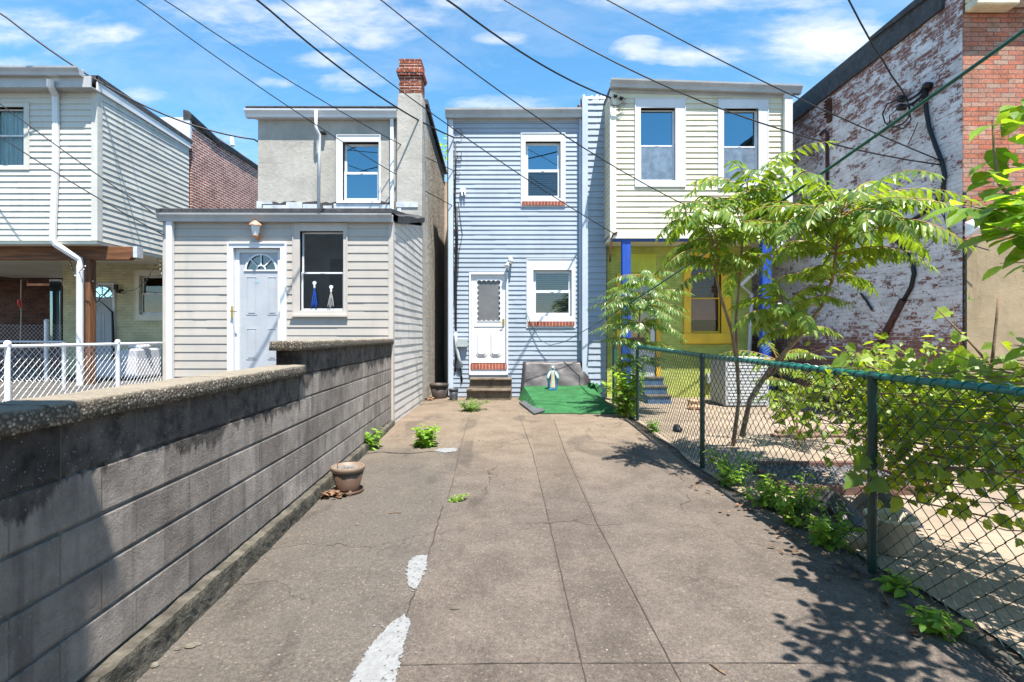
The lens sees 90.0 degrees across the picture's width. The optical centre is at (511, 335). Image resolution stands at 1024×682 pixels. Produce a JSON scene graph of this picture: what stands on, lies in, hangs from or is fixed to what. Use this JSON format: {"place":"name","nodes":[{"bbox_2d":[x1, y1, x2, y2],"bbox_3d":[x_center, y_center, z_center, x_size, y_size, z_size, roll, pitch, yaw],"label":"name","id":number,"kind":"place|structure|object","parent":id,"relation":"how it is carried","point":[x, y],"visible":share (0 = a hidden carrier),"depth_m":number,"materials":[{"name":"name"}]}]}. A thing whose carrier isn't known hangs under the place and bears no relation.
{"place":"outdoors","nodes":[
{"label":"outdoors","id":0,"kind":"place"},
{"bbox_2d":[0,367,162,401],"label":"raised yard","id":1,"kind":"structure","parent":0,"point":[32,387],"depth_m":10.19,"materials":[{"name":"grey concrete"}]},
{"bbox_2d":[0,276,62,366],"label":"row house","id":2,"kind":"structure","parent":1,"relation":"on","point":[42,299],"depth_m":15.50,"materials":[{"name":"brown brick"}]},
{"bbox_2d":[49,279,61,343],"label":"window","id":3,"kind":"structure","parent":2,"relation":"in","point":[55,285],"depth_m":15.45,"materials":[{"name":"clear glass"}]},
{"bbox_2d":[0,319,65,389],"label":"chain link fence","id":4,"kind":"object","parent":1,"relation":"on","point":[46,333],"visible":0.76,"depth_m":10.59,"materials":[{"name":"metal"}]},
{"bbox_2d":[0,339,162,401],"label":"chain link fence","id":5,"kind":"object","parent":1,"relation":"on","point":[7,346],"visible":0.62,"depth_m":6.37,"materials":[{"name":"silver metal"}]},
{"bbox_2d":[96,344,159,377],"bbox_3d":[-8.491,0.520,11.325,1.098,0.760,0.750,0,0,0],"label":"outdoor sofa","id":6,"kind":"object","parent":1,"relation":"on","point":[143,363],"visible":0.59,"depth_m":10.98,"materials":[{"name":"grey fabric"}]},
{"bbox_2d":[0,65,257,385],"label":"row house","id":7,"kind":"structure","parent":1,"relation":"on","point":[52,224],"depth_m":10.01,"materials":[{"name":"white plastic"}]},
{"bbox_2d":[0,102,29,169],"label":"window","id":8,"kind":"structure","parent":7,"relation":"in","point":[11,127],"depth_m":9.86,"materials":[{"name":"white plastic"}]},
{"bbox_2d":[17,280,21,349],"bbox_3d":[-13.655,-0.582,14.198,0.102,1.942,0.092,0,0,23],"label":"pull rope","id":9,"kind":"object","parent":7,"relation":"hanging from","point":[19,302],"visible":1,"depth_m":14.19,"materials":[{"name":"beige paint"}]},
{"bbox_2d":[0,137,162,234],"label":"overhead wire","id":10,"kind":"object","parent":7,"relation":"attached to","point":[81,188],"visible":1,"depth_m":8.50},
{"bbox_2d":[96,283,115,360],"bbox_3d":[-9.969,0.012,12.399,0.744,2.591,0.182,0,0,0],"label":"door","id":11,"kind":"structure","parent":7,"relation":"in","point":[105,301],"depth_m":12.45,"materials":[{"name":"white wood"}]},
{"bbox_2d":[70,259,161,294],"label":"string lights","id":12,"kind":"object","parent":7,"relation":"hanging from","point":[109,291],"visible":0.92,"depth_m":11.54,"materials":[{"name":"black rubber"}]},
{"bbox_2d":[0,13,257,141],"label":"overhead wire","id":13,"kind":"object","parent":7,"relation":"attached to","point":[19,27],"visible":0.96,"depth_m":9.86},
{"bbox_2d":[134,270,162,320],"bbox_3d":[-8.697,-0.977,12.479,0.910,1.226,0.162,0,0,0],"label":"window","id":14,"kind":"structure","parent":7,"relation":"in","point":[146,316],"depth_m":12.41,"materials":[{"name":"white plastic"}]},
{"bbox_2d":[155,208,424,422],"bbox_3d":[-3.733,-0.530,9.495,3.778,4.060,2.990,0,0,0],"label":"house extension","id":15,"kind":"object","parent":1,"relation":"on","point":[238,287],"visible":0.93,"depth_m":8.19,"materials":[{"name":"beige plastic"}]},
{"bbox_2d":[0,103,154,213],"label":"overhead wire","id":16,"kind":"object","parent":15,"relation":"attached to","point":[77,160],"visible":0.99,"depth_m":8.51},
{"bbox_2d":[227,242,286,370],"bbox_3d":[-4.070,-0.264,8.196,0.942,2.450,0.209,0,0,0],"label":"door","id":17,"kind":"structure","parent":15,"relation":"in","point":[256,299],"depth_m":8.24,"materials":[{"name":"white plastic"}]},
{"bbox_2d":[311,281,316,306],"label":"hanging strips","id":18,"kind":"object","parent":15,"relation":"hanging from","point":[314,301],"visible":1,"depth_m":8.23,"materials":[{"name":"blue plastic"}]},
{"bbox_2d":[290,223,347,316],"bbox_3d":[-3.075,-1.053,8.230,0.913,1.497,0.180,0,0,0],"label":"window","id":19,"kind":"structure","parent":15,"relation":"in","point":[298,272],"depth_m":8.18,"materials":[{"name":"white plastic"}]},
{"bbox_2d":[327,285,333,307],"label":"hanging strips","id":20,"kind":"object","parent":15,"relation":"hanging from","point":[330,302],"visible":1,"depth_m":8.23,"materials":[{"name":"white plastic"}]},
{"bbox_2d":[330,259,342,308],"bbox_3d":[-3.035,-0.719,8.954,0.272,1.237,0.049,0,0,0],"label":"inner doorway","id":21,"kind":"structure","parent":15,"relation":"in","point":[336,265],"depth_m":8.93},
{"bbox_2d":[244,59,446,401],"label":"row house","id":22,"kind":"structure","parent":1,"relation":"on","point":[303,162],"depth_m":11.00,"materials":[{"name":"grey paint"}]},
{"bbox_2d":[336,135,380,203],"bbox_3d":[-3.291,-3.574,11.054,0.949,1.466,0.192,0,0,0],"label":"window","id":23,"kind":"structure","parent":22,"relation":"in","point":[361,181],"depth_m":11.08,"materials":[{"name":"white plastic"}]},
{"bbox_2d":[439,138,446,177],"bbox_3d":[-2.010,-2.650,17.436,2.081,8.300,1.701,0,0,-43],"label":"distant tree","id":24,"kind":"object","parent":1,"relation":"on","point":[441,144],"visible":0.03,"depth_m":17.39,"materials":[{"name":"green plant"}]},
{"bbox_2d":[0,0,913,181],"label":"sky","id":25,"kind":"structure","parent":0,"point":[124,43],"materials":[{"name":"blue"}]},
{"bbox_2d":[135,395,1015,681],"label":"concrete lane","id":26,"kind":"structure","parent":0,"point":[719,585],"depth_m":3.07,"materials":[{"name":"grey concrete"}]},
{"bbox_2d":[0,338,394,681],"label":"block wall","id":27,"kind":"structure","parent":26,"relation":"on","point":[144,526],"depth_m":2.42,"materials":[{"name":"concrete"}]},
{"bbox_2d":[321,489,351,497],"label":"leaf litter","id":28,"kind":"object","parent":26,"relation":"on","point":[330,492],"visible":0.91,"depth_m":4.65,"materials":[{"name":"brown plant"}]},
{"bbox_2d":[331,458,364,495],"bbox_3d":[-1.538,1.302,4.801,0.306,0.320,0.306,0,0,0],"label":"plant pot","id":29,"kind":"object","parent":26,"relation":"on","point":[347,476],"visible":0.99,"depth_m":4.71,"materials":[{"name":"ceramic"}]},
{"bbox_2d":[364,427,383,450],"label":"weed clump","id":30,"kind":"object","parent":26,"relation":"on","point":[369,437],"visible":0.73,"depth_m":6.51,"materials":[{"name":"green plant"}]},
{"bbox_2d":[350,614,416,681],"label":"paint patch","id":31,"kind":"object","parent":26,"relation":"on","point":[371,667],"visible":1,"depth_m":2.38,"materials":[{"name":"white paint"}]},
{"bbox_2d":[387,505,442,655],"bbox_3d":[-0.578,1.479,3.236,0.042,0.032,2.368,0,0,0],"label":"slab crack","id":32,"kind":"object","parent":26,"relation":"on","point":[426,561],"visible":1,"depth_m":3.49,"materials":[{"name":"grey concrete"}]},
{"bbox_2d":[399,555,431,590],"bbox_3d":[-0.614,1.478,3.201,0.221,0.006,0.483,0,0,-10],"label":"paint patch","id":33,"kind":"object","parent":26,"relation":"on","point":[417,564],"visible":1,"depth_m":3.24,"materials":[{"name":"white paint"}]},
{"bbox_2d":[150,417,700,667],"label":"pebbles","id":34,"kind":"object","parent":26,"relation":"on","point":[178,648],"visible":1,"depth_m":2.45,"materials":[{"name":"stone"}]},
{"bbox_2d":[411,423,440,447],"bbox_3d":[-1.121,1.309,6.658,0.408,0.316,0.439,0,0,0],"label":"weed clump","id":35,"kind":"object","parent":26,"relation":"on","point":[426,439],"visible":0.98,"depth_m":6.61,"materials":[{"name":"green plant"}]},
{"bbox_2d":[429,383,448,398],"bbox_3d":[-1.660,1.255,11.660,0.439,0.330,0.439,0,0,0],"label":"plant pot","id":36,"kind":"object","parent":26,"relation":"on","point":[438,390],"visible":0.97,"depth_m":11.51,"materials":[{"name":"ceramic"}]},
{"bbox_2d":[435,447,456,452],"bbox_3d":[-0.790,1.435,6.412,0.385,0.006,0.382,0,0,-30],"label":"paint patch","id":37,"kind":"object","parent":26,"relation":"on","point":[443,450],"visible":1,"depth_m":6.40,"materials":[{"name":"white paint"}]},
{"bbox_2d":[449,388,457,400],"bbox_3d":[-1.290,1.295,11.300,0.214,0.250,0.214,0,0,0],"label":"plant pot","id":38,"kind":"object","parent":26,"relation":"on","point":[453,393],"visible":0.98,"depth_m":11.22,"materials":[{"name":"grey plastic"}]},
{"bbox_2d":[447,418,468,497],"bbox_3d":[-0.665,1.438,6.762,0.027,0.045,4.321,0,0,-2],"label":"slab crack","id":39,"kind":"object","parent":26,"relation":"on","point":[456,463],"visible":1,"depth_m":5.73,"materials":[{"name":"grey concrete"}]},
{"bbox_2d":[448,493,469,501],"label":"weed clump","id":40,"kind":"object","parent":26,"relation":"on","point":[455,498],"visible":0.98,"depth_m":4.54,"materials":[{"name":"green plant"}]},
{"bbox_2d":[453,397,488,411],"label":"weed clump","id":41,"kind":"object","parent":26,"relation":"on","point":[472,407],"visible":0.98,"depth_m":9.64,"materials":[{"name":"green plant"}]},
{"bbox_2d":[466,377,511,399],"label":"door steps","id":42,"kind":"structure","parent":26,"relation":"on","point":[490,388],"depth_m":11.40,"materials":[{"name":"concrete"}]},
{"bbox_2d":[519,400,544,413],"bbox_3d":[0.388,1.378,9.998,0.260,0.060,1.687,0,0,-9],"label":"slate slab","id":43,"kind":"object","parent":26,"relation":"on","point":[532,409],"depth_m":9.67,"materials":[{"name":"grey stone"}]},
{"bbox_2d":[518,413,586,681],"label":"slab joint","id":44,"kind":"object","parent":26,"relation":"on","point":[561,575],"visible":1,"depth_m":3.04,"materials":[{"name":"grey concrete"}]},
{"bbox_2d":[519,382,619,413],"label":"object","id":45,"kind":"object","parent":26,"relation":"on","point":[582,399],"visible":0.97,"depth_m":10.31,"materials":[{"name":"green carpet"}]},
{"bbox_2d":[547,365,558,389],"bbox_3d":[0.885,0.918,11.114,0.276,0.550,0.153,0,0,0],"label":"statue","id":46,"kind":"object","parent":45,"relation":"on","point":[552,377],"visible":1,"depth_m":11.08,"materials":[{"name":"white ceramic"}]},
{"bbox_2d":[554,421,680,680],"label":"slab joint","id":47,"kind":"object","parent":26,"relation":"on","point":[626,578],"visible":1,"depth_m":2.99,"materials":[{"name":"grey concrete"}]},
{"bbox_2d":[400,662,849,664],"bbox_3d":[0.517,1.491,2.334,2.049,0.001,0.015,0,0,0],"label":"slab joint","id":48,"kind":"object","parent":26,"relation":"on","point":[637,662],"visible":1,"depth_m":2.34,"materials":[{"name":"grey concrete"}]},
{"bbox_2d":[602,355,651,418],"bbox_3d":[2.014,0.897,8.909,0.829,1.131,0.760,0,0,-44],"label":"weed bush","id":49,"kind":"object","parent":26,"relation":"on","point":[624,393],"visible":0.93,"depth_m":8.87,"materials":[{"name":"green plant"}]},
{"bbox_2d":[710,662,725,674],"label":"twig","id":50,"kind":"object","parent":26,"relation":"on","point":[717,668],"visible":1,"depth_m":2.29,"materials":[{"name":"beige wood"}]},
{"bbox_2d":[719,503,763,511],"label":"leaf litter","id":51,"kind":"object","parent":26,"relation":"on","point":[740,505],"visible":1,"depth_m":4.29,"materials":[{"name":"brown plant"}]},
{"bbox_2d":[771,524,800,538],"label":"leaf litter","id":52,"kind":"object","parent":26,"relation":"on","point":[787,532],"visible":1,"depth_m":3.79,"materials":[{"name":"brown plant"}]},
{"bbox_2d":[761,472,828,527],"bbox_3d":[2.183,1.291,3.978,0.472,0.407,0.320,0,0,0],"label":"weed clump","id":53,"kind":"object","parent":26,"relation":"on","point":[791,510],"visible":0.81,"depth_m":3.94,"materials":[{"name":"green plant"}]},
{"bbox_2d":[767,544,841,564],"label":"leaf litter","id":54,"kind":"object","parent":26,"relation":"on","point":[796,550],"visible":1,"depth_m":3.46,"materials":[{"name":"brown plant"}]},
{"bbox_2d":[824,559,878,578],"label":"leaf litter","id":55,"kind":"object","parent":26,"relation":"on","point":[855,576],"visible":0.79,"depth_m":3.13,"materials":[{"name":"brown plant"}]},
{"bbox_2d":[864,582,918,631],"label":"leaf litter","id":56,"kind":"object","parent":26,"relation":"on","point":[870,585],"visible":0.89,"depth_m":2.82,"materials":[{"name":"brown plant"}]},
{"bbox_2d":[870,569,924,598],"bbox_3d":[2.239,1.438,2.960,0.240,0.159,0.248,0,0,-38],"label":"weed clump","id":57,"kind":"object","parent":26,"relation":"on","point":[898,584],"visible":0.92,"depth_m":2.94,"materials":[{"name":"green plant"}]},
{"bbox_2d":[844,556,1023,681],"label":"broken concrete","id":58,"kind":"object","parent":26,"relation":"on","point":[1001,660],"visible":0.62,"depth_m":2.47,"materials":[{"name":"grey concrete"}]},
{"bbox_2d":[898,604,975,642],"bbox_3d":[2.130,1.449,2.574,0.268,0.131,0.280,0,0,0],"label":"weed clump","id":59,"kind":"object","parent":26,"relation":"on","point":[935,620],"visible":0.98,"depth_m":2.56,"materials":[{"name":"green plant"}]},
{"bbox_2d":[908,623,982,647],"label":"leaf litter","id":60,"kind":"object","parent":26,"relation":"on","point":[949,636],"visible":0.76,"depth_m":2.53,"materials":[{"name":"brown plant"}]},
{"bbox_2d":[673,424,681,431],"bbox_3d":[2.481,1.379,7.676,0.130,0.090,0.220,0,0,0],"label":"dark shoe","id":61,"kind":"object","parent":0,"point":[679,430],"visible":0.71,"depth_m":7.62,"materials":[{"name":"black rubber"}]},
{"bbox_2d":[687,399,699,409],"bbox_3d":[3.532,1.338,9.898,0.273,0.208,0.263,0,0,0],"label":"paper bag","id":62,"kind":"object","parent":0,"point":[694,401],"visible":0.65,"depth_m":9.82,"materials":[{"name":"beige paper"}]},
{"bbox_2d":[446,394,1023,655],"bbox_3d":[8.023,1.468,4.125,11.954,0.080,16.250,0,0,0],"label":"neighbour pavement","id":63,"kind":"structure","parent":0,"point":[1005,574],"depth_m":3.94,"materials":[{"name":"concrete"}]},
{"bbox_2d":[444,182,446,382],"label":"end wall","id":64,"kind":"structure","parent":63,"relation":"on","point":[445,283],"depth_m":14.62,"materials":[{"name":"paint"}]},
{"bbox_2d":[445,95,606,396],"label":"row house","id":65,"kind":"structure","parent":63,"relation":"on","point":[518,246],"depth_m":11.83,"materials":[{"name":"blue plastic"}]},
{"bbox_2d":[137,0,451,205],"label":"overhead wire","id":66,"kind":"object","parent":65,"relation":"attached to","point":[272,95],"visible":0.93,"depth_m":9.28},
{"bbox_2d":[164,0,453,170],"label":"overhead wire","id":67,"kind":"object","parent":65,"relation":"attached to","point":[289,80],"visible":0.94,"depth_m":9.28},
{"bbox_2d":[256,0,454,137],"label":"overhead wire","id":68,"kind":"object","parent":65,"relation":"attached to","point":[301,37],"visible":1,"depth_m":9.32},
{"bbox_2d":[469,272,507,374],"bbox_3d":[-0.539,-0.281,11.883,0.901,2.367,0.214,0,0,0],"label":"door","id":69,"kind":"structure","parent":65,"relation":"in","point":[488,291],"depth_m":11.85,"materials":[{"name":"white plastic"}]},
{"bbox_2d":[521,133,565,206],"bbox_3d":[0.720,-3.836,11.902,1.036,1.701,0.205,0,0,0],"label":"window","id":70,"kind":"structure","parent":65,"relation":"in","point":[540,157],"depth_m":11.90,"materials":[{"name":"white plastic"}]},
{"bbox_2d":[526,259,575,327],"bbox_3d":[0.901,-0.978,11.898,1.136,1.609,0.195,0,0,0],"label":"window","id":71,"kind":"structure","parent":65,"relation":"in","point":[538,320],"depth_m":11.83,"materials":[{"name":"white plastic"}]},
{"bbox_2d":[521,361,590,388],"bbox_3d":[1.010,0.895,11.641,1.620,0.622,0.379,0,0,0],"label":"hatch","id":72,"kind":"object","parent":65,"relation":"on","point":[570,373],"visible":0.77,"depth_m":11.62,"materials":[{"name":"grey metal"}]},
{"bbox_2d":[526,29,1023,344],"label":"clothesline","id":73,"kind":"object","parent":65,"relation":"attached to","point":[977,63],"visible":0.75,"depth_m":3.84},
{"bbox_2d":[586,270,694,372],"bbox_3d":[2.340,0.156,9.291,2.010,2.590,1.868,0,0,0],"label":"ailanthus sapling","id":74,"kind":"object","parent":63,"relation":"on","point":[640,306],"visible":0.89,"depth_m":9.13,"materials":[{"name":"green plant"}]},
{"bbox_2d":[646,420,659,431],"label":"weed clump","id":75,"kind":"object","parent":63,"relation":"on","point":[652,426],"visible":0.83,"depth_m":7.66,"materials":[{"name":"green plant"}]},
{"bbox_2d":[639,376,670,403],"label":"porch steps","id":76,"kind":"structure","parent":63,"relation":"on","point":[663,395],"depth_m":11.02,"materials":[{"name":"blue paint"}]},
{"bbox_2d":[604,78,802,402],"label":"row house","id":77,"kind":"structure","parent":63,"relation":"on","point":[673,144],"depth_m":10.90,"materials":[{"name":"beige plastic"}]},
{"bbox_2d":[282,0,615,234],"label":"overhead wire","id":78,"kind":"object","parent":77,"relation":"attached to","point":[437,117],"visible":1,"depth_m":9.16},
{"bbox_2d":[446,0,611,97],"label":"overhead wire","id":79,"kind":"object","parent":77,"relation":"attached to","point":[490,31],"visible":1,"depth_m":9.12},
{"bbox_2d":[380,0,695,210],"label":"overhead wire","id":80,"kind":"object","parent":77,"relation":"attached to","point":[519,104],"visible":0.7,"depth_m":8.91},
{"bbox_2d":[616,274,659,396],"bbox_3d":[2.922,0.023,11.865,1.007,2.916,0.110,0,0,0],"label":"door","id":81,"kind":"structure","parent":77,"relation":"in","point":[652,331],"depth_m":11.85,"materials":[{"name":"yellow paint"}]},
{"bbox_2d":[635,98,685,186],"bbox_3d":[3.148,-4.103,10.949,1.080,1.884,0.182,0,0,0],"label":"window","id":82,"kind":"structure","parent":77,"relation":"in","point":[660,135],"depth_m":10.96,"materials":[{"name":"white plastic"}]},
{"bbox_2d":[682,252,731,343],"bbox_3d":[4.502,-0.874,11.885,1.157,2.118,0.270,0,0,0],"label":"window","id":83,"kind":"structure","parent":77,"relation":"in","point":[701,308],"depth_m":11.80,"materials":[{"name":"yellow paint"}]},
{"bbox_2d":[718,98,768,188],"bbox_3d":[4.912,-4.082,10.949,1.075,1.905,0.182,0,0,0],"label":"window","id":84,"kind":"structure","parent":77,"relation":"in","point":[746,141],"depth_m":10.96,"materials":[{"name":"white plastic"}]},
{"bbox_2d":[703,448,761,486],"bbox_3d":[2.182,1.309,5.032,0.518,0.344,0.551,0,0,0],"label":"weed clump","id":85,"kind":"object","parent":63,"relation":"on","point":[731,476],"visible":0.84,"depth_m":5.06,"materials":[{"name":"green plant"}]},
{"bbox_2d":[710,356,769,405],"bbox_3d":[4.710,0.925,10.650,0.920,0.970,0.840,0,0,0],"label":"condenser unit","id":86,"kind":"object","parent":63,"relation":"on","point":[750,378],"visible":0.43,"depth_m":10.25,"materials":[{"name":"grey metal"}]},
{"bbox_2d":[652,141,838,445],"bbox_3d":[2.402,-0.216,5.521,2.086,3.349,1.856,0,0,-29],"label":"ailanthus tree","id":87,"kind":"object","parent":63,"relation":"on","point":[719,211],"visible":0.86,"depth_m":5.30,"materials":[{"name":"green plant"}]},
{"bbox_2d":[719,342,882,445],"bbox_3d":[3.778,0.759,6.631,1.534,1.383,1.653,0,0,-30],"label":"ailanthus sapling","id":88,"kind":"object","parent":63,"relation":"on","point":[791,356],"visible":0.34,"depth_m":6.64,"materials":[{"name":"green plant"}]},
{"bbox_2d":[770,430,881,437],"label":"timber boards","id":89,"kind":"object","parent":63,"relation":"on","point":[791,436],"visible":0.32,"depth_m":7.26,"materials":[{"name":"brown wood"}]},
{"bbox_2d":[728,162,983,436],"bbox_3d":[2.811,-0.100,5.065,1.773,2.792,2.802,0,0,-18],"label":"ailanthus tree","id":90,"kind":"object","parent":63,"relation":"on","point":[842,229],"visible":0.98,"depth_m":4.60,"materials":[{"name":"green plant"}]},
{"bbox_2d":[789,381,955,424],"bbox_3d":[5.898,1.128,8.917,1.392,0.729,3.963,0,0,0],"label":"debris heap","id":91,"kind":"object","parent":63,"relation":"on","point":[849,401],"visible":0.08,"depth_m":9.66,"materials":[{"name":"brown"}]},
{"bbox_2d":[751,0,1023,430],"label":"brick building","id":92,"kind":"structure","parent":63,"relation":"on","point":[925,48],"depth_m":8.10,"materials":[{"name":"white brick"}]},
{"bbox_2d":[504,0,939,164],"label":"overhead wire","id":93,"kind":"object","parent":92,"relation":"attached to","point":[709,103],"visible":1,"depth_m":7.92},
{"bbox_2d":[607,0,940,160],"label":"overhead wire","id":94,"kind":"object","parent":92,"relation":"attached to","point":[770,84],"visible":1,"depth_m":7.85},
{"bbox_2d":[812,355,886,360],"bbox_3d":[6.100,0.404,9.337,0.040,0.059,2.639,0,0,4],"label":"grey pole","id":95,"kind":"object","parent":92,"relation":"attached to","point":[838,356],"depth_m":9.83,"materials":[{"name":"metal"}]},
{"bbox_2d":[848,0,911,128],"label":"overhead wire","id":96,"kind":"object","parent":92,"relation":"attached to","point":[878,53],"visible":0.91,"depth_m":7.07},
{"bbox_2d":[863,508,917,556],"bbox_3d":[2.620,1.360,3.550,0.318,0.240,0.310,0,0,0],"label":"bucket","id":97,"kind":"object","parent":63,"relation":"on","point":[900,531],"visible":0.66,"depth_m":3.44,"materials":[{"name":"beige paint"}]},
{"bbox_2d":[921,99,1023,362],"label":"mulberry tree","id":98,"kind":"object","parent":63,"relation":"on","point":[993,221],"visible":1,"depth_m":2.44,"materials":[{"name":"green plant"}]},
{"bbox_2d":[608,402,1023,664],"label":"dirt strip","id":99,"kind":"object","parent":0,"point":[994,641],"visible":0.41,"depth_m":3.60,"materials":[{"name":"brown soil"}]},
{"bbox_2d":[740,473,799,512],"bbox_3d":[2.272,1.358,4.411,0.490,0.274,0.423,0,0,-30],"label":"weed clump","id":100,"kind":"object","parent":99,"relation":"on","point":[765,486],"visible":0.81,"depth_m":4.37,"materials":[{"name":"green plant"}]},
{"bbox_2d":[612,342,1023,664],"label":"chain link fence","id":101,"kind":"object","parent":99,"relation":"on","point":[872,406],"visible":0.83,"depth_m":3.23,"materials":[{"name":"green metal"}]},
{"bbox_2d":[756,294,1023,546],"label":"grape vine","id":102,"kind":"object","parent":101,"relation":"attached to","point":[961,363],"visible":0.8,"depth_m":3.02,"materials":[{"name":"green plant"}]},
{"bbox_2d":[939,299,1023,421],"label":"bare branch","id":103,"kind":"object","parent":102,"relation":"attached to","point":[994,335],"visible":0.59,"depth_m":3.00,"materials":[{"name":"brown wood"}]},
{"bbox_2d":[785,502,866,551],"bbox_3d":[2.235,1.358,3.624,0.493,0.298,0.355,0,0,-8],"label":"weed clump","id":104,"kind":"object","parent":99,"relation":"on","point":[819,533],"visible":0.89,"depth_m":3.56,"materials":[{"name":"green plant"}]},
{"bbox_2d":[741,461,934,494],"bbox_3d":[3.250,1.445,5.210,1.400,0.110,0.980,0,0,0],"label":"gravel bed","id":105,"kind":"object","parent":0,"point":[839,487],"visible":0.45,"depth_m":5.24,"materials":[{"name":"grey gravel"}]},
{"bbox_2d":[804,489,923,528],"bbox_3d":[2.810,1.359,4.145,0.620,0.226,0.550,0,0,0],"label":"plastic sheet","id":106,"kind":"object","parent":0,"point":[856,503],"visible":0.43,"depth_m":4.04,"materials":[{"name":"plastic"}]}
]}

